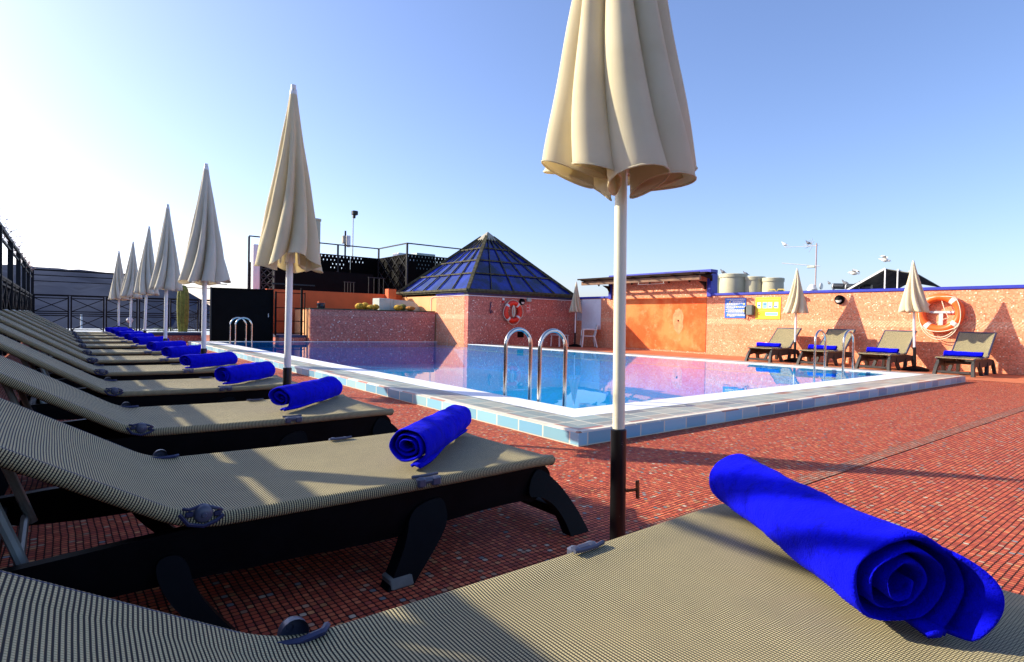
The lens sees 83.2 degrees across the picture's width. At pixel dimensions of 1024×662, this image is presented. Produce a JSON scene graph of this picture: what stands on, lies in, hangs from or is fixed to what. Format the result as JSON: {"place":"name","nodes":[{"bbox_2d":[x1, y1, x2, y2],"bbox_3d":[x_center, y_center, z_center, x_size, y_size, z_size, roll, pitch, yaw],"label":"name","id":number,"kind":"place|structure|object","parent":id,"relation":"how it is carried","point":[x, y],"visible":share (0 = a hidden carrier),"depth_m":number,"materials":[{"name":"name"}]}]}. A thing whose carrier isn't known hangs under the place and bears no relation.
{"place":"outdoors","nodes":[
{"label":"outdoors","id":0,"kind":"place"},
{"bbox_2d":[2,265,209,328],"bbox_3d":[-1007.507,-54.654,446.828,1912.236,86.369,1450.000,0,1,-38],"label":"hills","id":1,"kind":"structure","parent":0,"point":[64,287],"depth_m":515.40,"materials":[{"name":"stone"}]},
{"bbox_2d":[66,328,209,334],"bbox_3d":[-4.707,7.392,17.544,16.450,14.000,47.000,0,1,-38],"label":"terrace edge kerb","id":2,"kind":"structure","parent":0,"point":[207,332],"depth_m":29.18,"materials":[{"name":"stone"}]},
{"bbox_2d":[0,342,1023,635],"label":"deck","id":3,"kind":"structure","parent":0,"point":[960,492],"depth_m":3.03,"materials":[{"name":"tile"}]},
{"bbox_2d":[0,221,32,355],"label":"windbreak railing","id":4,"kind":"object","parent":3,"relation":"on","point":[14,296],"visible":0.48,"depth_m":12.42,"materials":[{"name":"metal"}]},
{"bbox_2d":[0,207,33,270],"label":"climbing plant","id":5,"kind":"object","parent":4,"relation":"on","point":[19,249],"visible":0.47,"depth_m":13.38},
{"bbox_2d":[22,310,115,335],"bbox_3d":[-11.162,-0.056,15.082,2.499,0.922,1.020,0,1,-38],"label":"sun lounger","id":6,"kind":"object","parent":3,"relation":"on","point":[84,334],"visible":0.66,"depth_m":14.76,"materials":[{"name":"fabric"}]},
{"bbox_2d":[110,328,133,333],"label":"rolled towel","id":7,"kind":"object","parent":6,"relation":"on","point":[114,331],"visible":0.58,"depth_m":15.41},
{"bbox_2d":[26,310,113,333],"bbox_3d":[-12.305,-0.105,16.535,2.499,0.922,1.020,0,1,-38],"label":"sun lounger","id":8,"kind":"object","parent":3,"relation":"on","point":[101,332],"visible":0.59,"depth_m":16.28,"materials":[{"name":"fabric"}]},
{"bbox_2d":[105,327,127,331],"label":"rolled towel","id":9,"kind":"object","parent":8,"relation":"on","point":[107,329],"visible":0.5,"depth_m":16.90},
{"bbox_2d":[17,310,125,339],"bbox_3d":[-9.866,-0.001,13.432,2.499,0.922,1.020,0,1,-38],"label":"sun lounger","id":10,"kind":"object","parent":3,"relation":"on","point":[88,337],"visible":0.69,"depth_m":13.19,"materials":[{"name":"grey plastic"}]},
{"bbox_2d":[115,331,142,336],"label":"rolled towel","id":11,"kind":"object","parent":10,"relation":"on","point":[120,333],"visible":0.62,"depth_m":13.67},
{"bbox_2d":[2,309,146,352],"bbox_3d":[-7.332,0.108,10.208,2.499,0.922,1.020,0,1,-38],"label":"sun lounger","id":12,"kind":"object","parent":3,"relation":"on","point":[90,346],"visible":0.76,"depth_m":9.91,"materials":[{"name":"fabric"}]},
{"bbox_2d":[132,336,168,344],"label":"rolled towel","id":13,"kind":"object","parent":12,"relation":"on","point":[142,340],"visible":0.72,"depth_m":10.53,"materials":[{"name":"fabric"}]},
{"bbox_2d":[11,309,138,343],"bbox_3d":[-8.568,0.055,11.781,2.499,0.922,1.020,0,1,-38],"label":"sun lounger","id":14,"kind":"object","parent":3,"relation":"on","point":[93,341],"visible":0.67,"depth_m":11.51,"materials":[{"name":"fabric"}]},
{"bbox_2d":[124,333,153,340],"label":"rolled towel","id":15,"kind":"object","parent":14,"relation":"on","point":[128,337],"visible":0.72,"depth_m":12.14,"materials":[{"name":"fabric"}]},
{"bbox_2d":[0,310,161,366],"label":"sun lounger","id":16,"kind":"object","parent":3,"relation":"on","point":[121,352],"visible":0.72,"depth_m":8.39,"materials":[{"name":"grey plastic"}]},
{"bbox_2d":[146,340,185,350],"bbox_3d":[-5.477,0.230,9.146,0.168,0.145,0.789,1,1,4],"label":"rolled towel","id":17,"kind":"object","parent":16,"relation":"on","point":[156,346],"visible":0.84,"depth_m":8.93,"materials":[{"name":"fabric"}]},
{"bbox_2d":[0,315,179,372],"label":"sun lounger","id":18,"kind":"object","parent":3,"relation":"on","point":[90,358],"visible":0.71,"depth_m":7.06,"materials":[{"name":"fabric"}]},
{"bbox_2d":[161,345,200,357],"bbox_3d":[-4.418,0.274,7.785,0.159,0.158,0.714,1,1,10],"label":"rolled towel","id":19,"kind":"object","parent":18,"relation":"on","point":[175,352],"visible":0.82,"depth_m":7.62,"materials":[{"name":"fabric"}]},
{"bbox_2d":[0,323,236,402],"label":"sun lounger","id":20,"kind":"object","parent":3,"relation":"on","point":[146,372],"visible":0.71,"depth_m":5.75,"materials":[{"name":"fabric"}]},
{"bbox_2d":[179,351,237,368],"bbox_3d":[-3.373,0.320,6.432,0.151,0.155,0.772,1,1,13],"label":"rolled towel","id":21,"kind":"object","parent":20,"relation":"on","point":[191,361],"visible":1,"depth_m":6.33,"materials":[{"name":"fabric"}]},
{"bbox_2d":[108,251,129,326],"bbox_3d":[-11.783,-1.023,17.287,0.522,2.752,0.509,1,1,-15],"label":"closed parasol","id":22,"kind":"object","parent":3,"relation":"on","point":[116,285],"visible":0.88,"depth_m":17.18,"materials":[{"name":"fabric"}]},
{"bbox_2d":[120,241,142,328],"bbox_3d":[-10.548,-1.040,15.976,0.527,2.882,0.538,2,0,-38],"label":"closed parasol","id":23,"kind":"object","parent":3,"relation":"on","point":[129,282],"visible":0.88,"depth_m":15.88,"materials":[{"name":"fabric"}]},
{"bbox_2d":[133,226,159,332],"bbox_3d":[-8.435,-0.965,13.311,0.514,2.912,0.512,2,0,-38],"label":"closed parasol","id":24,"kind":"object","parent":3,"relation":"on","point":[145,272],"visible":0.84,"depth_m":13.22,"materials":[{"name":"fabric"}]},
{"bbox_2d":[0,334,297,419],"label":"sun lounger","id":25,"kind":"object","parent":3,"relation":"on","point":[166,392],"visible":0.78,"depth_m":4.43,"materials":[{"name":"fabric"}]},
{"bbox_2d":[214,361,275,384],"bbox_3d":[-2.346,0.364,5.091,0.159,0.158,0.714,1,1,9],"label":"rolled towel","id":26,"kind":"object","parent":25,"relation":"on","point":[235,374],"visible":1,"depth_m":4.97,"materials":[{"name":"fabric"}]},
{"bbox_2d":[149,204,182,340],"bbox_3d":[-5.664,-0.730,9.447,0.470,2.693,0.478,2,1,23],"label":"closed parasol","id":27,"kind":"object","parent":3,"relation":"on","point":[166,275],"visible":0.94,"depth_m":9.36,"materials":[{"name":"fabric"}]},
{"bbox_2d":[146,331,200,341],"bbox_3d":[-10.823,0.185,18.474,1.660,0.330,0.940,0,1,-38],"label":"planter","id":28,"kind":"object","parent":3,"relation":"on","point":[187,336],"visible":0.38,"depth_m":18.24,"materials":[{"name":"tile"}]},
{"bbox_2d":[177,285,188,331],"bbox_3d":[-10.589,-0.727,18.563,0.348,1.500,0.353,0,1,-38],"label":"column cactus","id":29,"kind":"object","parent":28,"relation":"in","point":[182,310],"depth_m":18.45,"materials":[{"name":"plant"}]},
{"bbox_2d":[0,355,397,495],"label":"sun lounger","id":30,"kind":"object","parent":3,"relation":"on","point":[192,429],"visible":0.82,"depth_m":3.20,"materials":[{"name":"fabric"}]},
{"bbox_2d":[269,376,342,410],"bbox_3d":[-1.360,0.407,3.856,0.151,0.155,0.772,1,1,8],"label":"rolled towel","id":31,"kind":"object","parent":30,"relation":"on","point":[299,395],"visible":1,"depth_m":3.71,"materials":[{"name":"fabric"}]},
{"bbox_2d":[177,163,230,353],"bbox_3d":[-3.658,-0.643,6.871,0.533,2.692,0.547,1,1,-15],"label":"closed parasol","id":32,"kind":"object","parent":3,"relation":"on","point":[204,264],"visible":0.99,"depth_m":6.78,"materials":[{"name":"fabric"}]},
{"bbox_2d":[210,287,273,340],"bbox_3d":[-8.405,-0.463,17.965,1.795,1.740,0.107,1,1,-23],"label":"black panel","id":33,"kind":"object","parent":3,"relation":"on","point":[254,306],"visible":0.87,"depth_m":17.95,"materials":[{"name":"paint"}]},
{"bbox_2d":[254,84,322,384],"bbox_3d":[-1.750,-0.573,4.539,0.502,2.713,0.507,2,1,29],"label":"closed parasol","id":34,"kind":"object","parent":3,"relation":"on","point":[289,241],"visible":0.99,"depth_m":4.45,"materials":[{"name":"beige fabric"}]},
{"bbox_2d":[273,334,306,340],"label":"recess plinth","id":35,"kind":"structure","parent":3,"relation":"on","point":[281,337],"depth_m":18.35,"materials":[{"name":"tile"}]},
{"bbox_2d":[272,283,314,334],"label":"metal gate","id":36,"kind":"structure","parent":35,"relation":"on","point":[301,308],"depth_m":18.46,"materials":[{"name":"metal"}]},
{"bbox_2d":[0,398,588,630],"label":"sun lounger","id":37,"kind":"object","parent":3,"relation":"on","point":[228,511],"visible":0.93,"depth_m":1.92,"materials":[{"name":"fabric"}]},
{"bbox_2d":[389,404,471,468],"bbox_3d":[-0.344,0.450,2.596,0.168,0.145,0.789,1,1,10],"label":"rolled towel","id":38,"kind":"object","parent":37,"relation":"on","point":[432,437],"visible":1,"depth_m":2.34,"materials":[{"name":"fabric"}]},
{"bbox_2d":[271,289,401,333],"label":"orange wall","id":39,"kind":"structure","parent":3,"relation":"on","point":[340,300],"depth_m":20.29,"materials":[{"name":"paint"}]},
{"bbox_2d":[385,289,395,299],"bbox_3d":[-4.602,-1.237,21.849,0.320,0.700,0.295,0,1,-38],"label":"orange chimney","id":40,"kind":"object","parent":39,"relation":"attached to","point":[390,293],"visible":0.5,"depth_m":21.73,"materials":[{"name":"paint"}]},
{"bbox_2d":[344,281,354,292],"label":"metal rods","id":41,"kind":"object","parent":3,"relation":"on","point":[350,286],"visible":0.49,"depth_m":21.81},
{"bbox_2d":[294,308,434,341],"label":"planter wall","id":42,"kind":"structure","parent":3,"relation":"on","point":[327,324],"depth_m":19.19,"materials":[{"name":"tile"}]},
{"bbox_2d":[317,301,324,307],"bbox_3d":[-6.203,-0.848,18.737,0.260,0.220,0.256,0,1,-38],"label":"barrel cactus","id":43,"kind":"object","parent":42,"relation":"on","point":[320,304],"visible":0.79,"depth_m":18.63,"materials":[{"name":"green plant"}]},
{"bbox_2d":[355,303,363,308],"bbox_3d":[-5.147,-0.837,19.465,0.300,0.220,0.292,0,1,-38],"label":"barrel cactus","id":44,"kind":"object","parent":42,"relation":"on","point":[359,305],"visible":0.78,"depth_m":19.38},
{"bbox_2d":[373,298,418,310],"bbox_3d":[-4.195,-0.951,20.973,1.620,0.420,0.560,0,1,-38],"label":"air duct","id":45,"kind":"object","parent":42,"relation":"on","point":[386,303],"visible":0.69,"depth_m":20.55,"materials":[{"name":"metal"}]},
{"bbox_2d":[393,305,402,309],"bbox_3d":[-4.001,-0.818,20.239,0.321,0.200,0.313,0,1,-38],"label":"barrel cactus","id":46,"kind":"object","parent":42,"relation":"on","point":[397,307],"visible":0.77,"depth_m":20.13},
{"bbox_2d":[405,306,414,310],"bbox_3d":[-3.594,-0.797,20.369,0.342,0.170,0.334,0,1,-38],"label":"barrel cactus","id":47,"kind":"object","parent":42,"relation":"on","point":[410,308],"visible":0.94,"depth_m":20.26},
{"bbox_2d":[368,277,384,293],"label":"metal rods","id":48,"kind":"object","parent":3,"relation":"on","point":[379,284],"visible":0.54,"depth_m":22.57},
{"bbox_2d":[0,504,1023,661],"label":"sun lounger","id":49,"kind":"object","parent":3,"relation":"on","point":[721,583],"visible":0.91,"depth_m":1.09,"materials":[{"name":"fabric"}]},
{"bbox_2d":[709,454,1004,641],"bbox_3d":[0.740,0.471,1.416,0.227,0.192,0.805,1,1,-3],"label":"rolled towel","id":50,"kind":"object","parent":49,"relation":"on","point":[870,566],"visible":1,"depth_m":1.13,"materials":[{"name":"fabric"}]},
{"bbox_2d":[188,342,965,446],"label":"pool kerb","id":51,"kind":"structure","parent":3,"relation":"on","point":[574,438],"depth_m":5.59,"materials":[{"name":"blue tile"}]},
{"bbox_2d":[188,341,959,432],"bbox_3d":[-0.899,0.531,13.431,9.128,0.001,16.106,0,1,-38],"label":"pool coping side","id":52,"kind":"object","parent":51,"relation":"on","point":[568,421],"visible":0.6,"depth_m":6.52,"materials":[{"name":"stone"}]},
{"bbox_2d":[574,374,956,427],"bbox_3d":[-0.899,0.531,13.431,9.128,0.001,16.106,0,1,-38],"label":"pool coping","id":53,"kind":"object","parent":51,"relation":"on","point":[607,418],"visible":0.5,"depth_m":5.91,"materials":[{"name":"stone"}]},
{"bbox_2d":[578,375,964,432],"bbox_3d":[-0.883,0.538,13.416,9.300,0.012,16.250,0,1,-38],"label":"pool bullnose","id":54,"kind":"object","parent":51,"relation":"on","point":[628,423],"visible":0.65,"depth_m":5.55,"materials":[{"name":"stone"}]},
{"bbox_2d":[541,0,697,539],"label":"closed parasol","id":55,"kind":"object","parent":3,"relation":"on","point":[619,121],"visible":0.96,"depth_m":1.93,"materials":[{"name":"beige fabric"}]},
{"bbox_2d":[639,406,1023,528],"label":"deck band","id":56,"kind":"object","parent":3,"relation":"on","point":[828,472],"visible":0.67,"depth_m":4.07,"materials":[{"name":"tile"}]},
{"bbox_2d":[706,285,1023,374],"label":"mosaic wall","id":57,"kind":"structure","parent":3,"relation":"on","point":[870,316],"depth_m":13.76,"materials":[{"name":"orange tile"}]},
{"bbox_2d":[725,298,745,317],"bbox_3d":[6.452,-0.663,16.665,0.017,0.580,0.660,0,1,-38],"label":"notice board","id":58,"kind":"object","parent":57,"relation":"attached to","point":[734,307],"visible":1,"depth_m":16.66,"materials":[{"name":"plastic"}]},
{"bbox_2d":[744,305,753,319],"bbox_3d":[6.690,-0.523,16.272,0.127,0.436,0.260,0,1,-38],"label":"wall phone","id":59,"kind":"object","parent":57,"relation":"attached to","point":[748,309],"depth_m":16.22,"materials":[{"name":"grey plastic"}]},
{"bbox_2d":[755,297,780,318],"bbox_3d":[7.054,-0.627,15.899,0.017,0.600,0.710,0,1,-38],"label":"notice board","id":60,"kind":"object","parent":57,"relation":"attached to","point":[768,307],"visible":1,"depth_m":15.88,"materials":[{"name":"plastic"}]},
{"bbox_2d":[834,295,844,303],"bbox_3d":[8.167,-0.783,14.408,0.113,0.236,0.236,0,1,-38],"label":"bulkhead lamp","id":61,"kind":"object","parent":57,"relation":"attached to","point":[839,299],"visible":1,"depth_m":14.37,"materials":[{"name":"metal"}]},
{"bbox_2d":[917,293,964,339],"bbox_3d":[9.442,-0.317,12.716,0.170,1.027,0.876,0,1,-38],"label":"life ring","id":62,"kind":"object","parent":57,"relation":"attached to","point":[954,323],"visible":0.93,"depth_m":12.63,"materials":[{"name":"orange plastic"}]},
{"bbox_2d":[0,0,1023,304],"label":"sky","id":63,"kind":"structure","parent":0,"point":[863,131],"materials":[{"name":"blue"}]},
{"bbox_2d":[345,364,695,408],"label":"pool basin floor","id":64,"kind":"structure","parent":0,"point":[581,394],"depth_m":13.63,"materials":[{"name":"blue tile"}]},
{"bbox_2d":[223,342,885,379],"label":"water","id":65,"kind":"structure","parent":0,"point":[395,353],"depth_m":12.06,"materials":[{"name":"liquid"}]},
{"bbox_2d":[218,344,891,416],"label":"pool basin walls","id":66,"kind":"structure","parent":0,"point":[702,383],"depth_m":12.87,"materials":[{"name":"tile"}]},
{"bbox_2d":[229,317,252,343],"bbox_3d":[-7.569,0.430,16.077,0.505,1.641,0.710,0,1,-38],"label":"pool ladder","id":67,"kind":"object","parent":66,"relation":"attached to","point":[242,318],"visible":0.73,"depth_m":16.16,"materials":[{"name":"silver metal"}]},
{"bbox_2d":[503,327,566,406],"bbox_3d":[0.230,0.776,6.098,0.435,1.621,0.650,0,1,-38],"label":"pool ladder","id":68,"kind":"object","parent":66,"relation":"attached to","point":[541,340],"visible":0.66,"depth_m":5.97,"materials":[{"name":"silver metal"}]},
{"bbox_2d":[206,341,923,416],"bbox_3d":[-0.974,0.543,13.484,8.460,0.031,15.530,0,1,-38],"label":"pool overflow grate","id":69,"kind":"object","parent":66,"relation":"on","point":[571,412],"visible":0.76,"depth_m":7.00,"materials":[{"name":"plastic"}]},
{"bbox_2d":[813,329,854,370],"bbox_3d":[5.984,0.797,10.736,0.505,1.641,0.590,0,1,-38],"label":"pool ladder","id":70,"kind":"object","parent":66,"relation":"attached to","point":[843,346],"visible":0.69,"depth_m":10.65,"materials":[{"name":"silver metal"}]},
{"bbox_2d":[719,273,747,292],"bbox_3d":[7.497,-1.133,19.596,0.915,1.615,0.915,0,1,-38],"label":"water tank","id":71,"kind":"object","parent":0,"point":[731,282],"visible":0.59,"depth_m":19.20,"materials":[{"name":"beige plastic"}]},
{"bbox_2d":[744,276,765,291],"bbox_3d":[8.089,-1.016,19.327,0.749,1.615,0.749,0,1,-38],"label":"water tank","id":72,"kind":"object","parent":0,"point":[753,283],"visible":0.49,"depth_m":19.00,"materials":[{"name":"beige plastic"}]},
{"bbox_2d":[761,277,784,291],"bbox_3d":[8.538,-0.940,18.919,0.707,1.615,0.707,0,1,-38],"label":"water tank","id":73,"kind":"object","parent":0,"point":[776,283],"visible":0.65,"depth_m":18.62,"materials":[{"name":"beige plastic"}]},
{"bbox_2d":[527,346,1023,383],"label":"wall side path","id":74,"kind":"structure","parent":0,"point":[1009,378],"depth_m":14.55,"materials":[{"name":"tile"}]},
{"bbox_2d":[550,335,568,346],"bbox_3d":[1.708,0.348,20.720,0.500,0.426,0.500,0,1,-38],"label":"side table","id":75,"kind":"object","parent":74,"relation":"on","point":[559,340],"visible":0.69,"depth_m":20.67,"materials":[{"name":"white plastic"}]},
{"bbox_2d":[569,282,581,346],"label":"closed parasol","id":76,"kind":"object","parent":74,"relation":"on","point":[575,306],"visible":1,"depth_m":20.77,"materials":[{"name":"beige fabric"}]},
{"bbox_2d":[580,325,597,347],"bbox_3d":[2.763,0.178,20.730,0.603,0.817,0.600,1,1,0],"label":"plastic armchair","id":77,"kind":"object","parent":74,"relation":"on","point":[593,336],"visible":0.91,"depth_m":20.50,"materials":[{"name":"white plastic"}]},
{"bbox_2d":[744,328,801,362],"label":"sun lounger","id":78,"kind":"object","parent":74,"relation":"on","point":[784,337],"visible":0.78,"depth_m":14.75,"materials":[{"name":"fabric"}]},
{"bbox_2d":[756,342,781,347],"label":"rolled towel","id":79,"kind":"object","parent":78,"relation":"on","point":[763,344],"visible":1,"depth_m":14.53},
{"bbox_2d":[783,268,808,361],"bbox_3d":[7.141,-0.396,14.509,0.572,2.352,0.561,0,1,-33],"label":"closed parasol","id":80,"kind":"object","parent":74,"relation":"on","point":[796,303],"visible":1,"depth_m":14.40,"materials":[{"name":"beige fabric"}]},
{"bbox_2d":[796,329,855,366],"bbox_3d":[7.463,0.372,13.666,1.600,0.859,0.683,0,1,-38],"label":"sun lounger","id":81,"kind":"object","parent":74,"relation":"on","point":[834,337],"visible":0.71,"depth_m":13.73,"materials":[{"name":"grey plastic"}]},
{"bbox_2d":[808,344,836,349],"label":"rolled towel","id":82,"kind":"object","parent":81,"relation":"on","point":[818,347],"visible":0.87,"depth_m":13.49,"materials":[{"name":"fabric"}]},
{"bbox_2d":[855,330,916,370],"bbox_3d":[8.226,0.406,12.663,1.600,0.859,0.683,0,1,-38],"label":"sun lounger","id":83,"kind":"object","parent":74,"relation":"on","point":[901,340],"visible":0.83,"depth_m":12.75,"materials":[{"name":"fabric"}]},
{"bbox_2d":[866,347,899,353],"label":"rolled towel","id":84,"kind":"object","parent":83,"relation":"on","point":[882,350],"visible":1,"depth_m":12.47,"materials":[{"name":"fabric"}]},
{"bbox_2d":[898,261,929,371],"bbox_3d":[8.584,-0.327,12.314,0.580,2.352,0.598,-2,1,-38],"label":"closed parasol","id":85,"kind":"object","parent":74,"relation":"on","point":[913,300],"visible":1,"depth_m":12.22,"materials":[{"name":"beige fabric"}]},
{"bbox_2d":[932,331,996,376],"bbox_3d":[9.107,0.443,11.575,1.600,0.859,0.683,0,1,-38],"label":"sun lounger","id":86,"kind":"object","parent":74,"relation":"on","point":[974,342],"visible":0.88,"depth_m":11.72,"materials":[{"name":"fabric"}]},
{"bbox_2d":[943,350,984,357],"bbox_3d":[8.925,0.457,11.398,0.129,0.120,0.660,0,1,-41],"label":"rolled towel","id":87,"kind":"object","parent":86,"relation":"on","point":[962,354],"visible":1,"depth_m":11.37,"materials":[{"name":"fabric"}]},
{"bbox_2d":[782,241,819,285],"bbox_3d":[8.883,-1.034,17.790,0.079,3.578,1.128,0,1,-43],"label":"tv antenna","id":88,"kind":"object","parent":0,"point":[812,266],"visible":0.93,"depth_m":17.50,"materials":[{"name":"white metal"}]},
{"bbox_2d":[807,283,872,290],"bbox_3d":[9.586,-1.271,16.940,0.300,0.330,1.782,0,1,-38],"label":"solar water heater","id":89,"kind":"object","parent":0,"point":[811,287],"visible":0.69,"depth_m":16.86,"materials":[{"name":"metal"}]},
{"bbox_2d":[848,269,859,274],"bbox_3d":[9.849,-1.693,16.608,0.324,0.170,0.595,15,10,41],"label":"bird","id":90,"kind":"object","parent":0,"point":[854,271],"visible":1,"depth_m":16.57},
{"bbox_2d":[879,255,890,261],"bbox_3d":[10.345,-1.998,15.984,0.324,0.170,0.595,22,14,40],"label":"bird","id":91,"kind":"object","parent":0,"point":[884,258],"visible":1,"depth_m":15.94},
{"bbox_2d":[846,268,939,289],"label":"roof","id":92,"kind":"structure","parent":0,"point":[883,278],"depth_m":16.21,"materials":[{"name":"white paint"}]},
{"label":"rear terrace floor","id":93,"kind":"structure","parent":0,"visible":0},
{"bbox_2d":[31,269,226,331],"bbox_3d":[-15.357,-1.079,23.647,6.725,2.490,0.090,0,1,-38],"label":"railing","id":94,"kind":"object","parent":93,"relation":"on","point":[198,303],"visible":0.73,"depth_m":22.82,"materials":[{"name":"metal"}]},
{"bbox_2d":[188,309,201,331],"bbox_3d":[-10.695,-0.370,19.440,0.458,0.810,0.018,0,1,-38],"label":"wire grille","id":95,"kind":"object","parent":93,"relation":"on","point":[196,319],"visible":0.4,"depth_m":19.45,"materials":[{"name":"metal"}]},
{"bbox_2d":[251,244,372,293],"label":"lattice block wall","id":96,"kind":"structure","parent":93,"relation":"on","point":[328,281],"depth_m":22.45,"materials":[{"name":"black paint"}]},
{"bbox_2d":[247,235,460,296],"bbox_3d":[-6.400,-2.017,26.329,10.135,3.825,3.850,0,1,-38],"label":"perforated screen","id":97,"kind":"object","parent":93,"relation":"on","point":[398,272],"visible":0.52,"depth_m":26.20,"materials":[{"name":"black"}]},
{"bbox_2d":[316,218,320,245],"bbox_3d":[-9.075,-2.963,26.612,0.470,4.400,0.463,0,1,-38],"label":"vent pipe","id":98,"kind":"object","parent":97,"relation":"on","point":[318,221],"visible":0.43,"depth_m":26.47,"materials":[{"name":"beige plastic"}]},
{"bbox_2d":[342,231,350,268],"bbox_3d":[-7.810,-2.722,27.105,0.380,3.950,0.200,0,1,-38],"label":"wifi antenna","id":99,"kind":"object","parent":97,"relation":"attached to","point":[346,240],"visible":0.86,"depth_m":27.02,"materials":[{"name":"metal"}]},
{"bbox_2d":[351,210,357,261],"bbox_3d":[-7.550,-3.240,27.547,0.250,4.980,0.240,0,1,-38],"label":"camera mast","id":100,"kind":"object","parent":97,"relation":"attached to","point":[354,213],"visible":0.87,"depth_m":27.45,"materials":[{"name":"metal"}]},
{"bbox_2d":[393,253,434,269],"bbox_3d":[-4.727,-2.405,27.631,1.900,2.620,0.800,0,1,-38],"label":"roof box","id":101,"kind":"object","parent":97,"relation":"attached to","point":[395,254],"visible":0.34,"depth_m":27.37,"materials":[{"name":"grey plastic"}]},
{"label":"terracotta deck","id":102,"kind":"structure","parent":0,"visible":0},
{"bbox_2d":[396,232,574,345],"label":"pyramid building","id":103,"kind":"structure","parent":102,"relation":"on","point":[458,292],"depth_m":20.39,"materials":[{"name":"tile"}]},
{"bbox_2d":[503,300,522,324],"bbox_3d":[0.029,-0.637,19.740,0.874,0.874,0.182,0,1,-38],"label":"life ring","id":104,"kind":"object","parent":103,"relation":"attached to","point":[508,318],"visible":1,"depth_m":19.67,"materials":[{"name":"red plastic"}]},
{"bbox_2d":[517,332,523,336],"bbox_3d":[0.304,0.123,20.096,0.280,0.200,0.028,0,1,-38],"label":"wall grille","id":105,"kind":"object","parent":103,"relation":"attached to","point":[520,334],"depth_m":20.08,"materials":[{"name":"metal"}]},
{"bbox_2d":[576,296,611,347],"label":"corner wall","id":106,"kind":"structure","parent":102,"relation":"on","point":[603,336],"depth_m":20.75,"materials":[{"name":"tile"}]},
{"bbox_2d":[577,300,581,320],"bbox_3d":[2.531,-0.776,21.646,0.025,0.770,0.260,0,1,-38],"label":"notice board","id":107,"kind":"object","parent":106,"relation":"attached to","point":[579,316],"visible":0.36,"depth_m":21.61,"materials":[{"name":"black paint"}]},
{"bbox_2d":[582,299,600,329],"bbox_3d":[2.910,-0.615,21.167,0.020,1.100,0.950,0,1,-38],"label":"white board","id":108,"kind":"object","parent":106,"relation":"attached to","point":[591,313],"visible":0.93,"depth_m":21.14,"materials":[{"name":"plastic"}]},
{"bbox_2d":[608,269,717,353],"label":"raised wall","id":109,"kind":"structure","parent":102,"relation":"on","point":[671,316],"depth_m":18.50,"materials":[{"name":"paint"}]},
{"bbox_2d":[577,271,715,292],"bbox_3d":[4.158,-1.559,18.738,0.965,0.485,4.940,0,1,-38],"label":"timber pergola","id":110,"kind":"object","parent":109,"relation":"attached to","point":[681,276],"visible":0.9,"depth_m":17.94,"materials":[{"name":"wood"}]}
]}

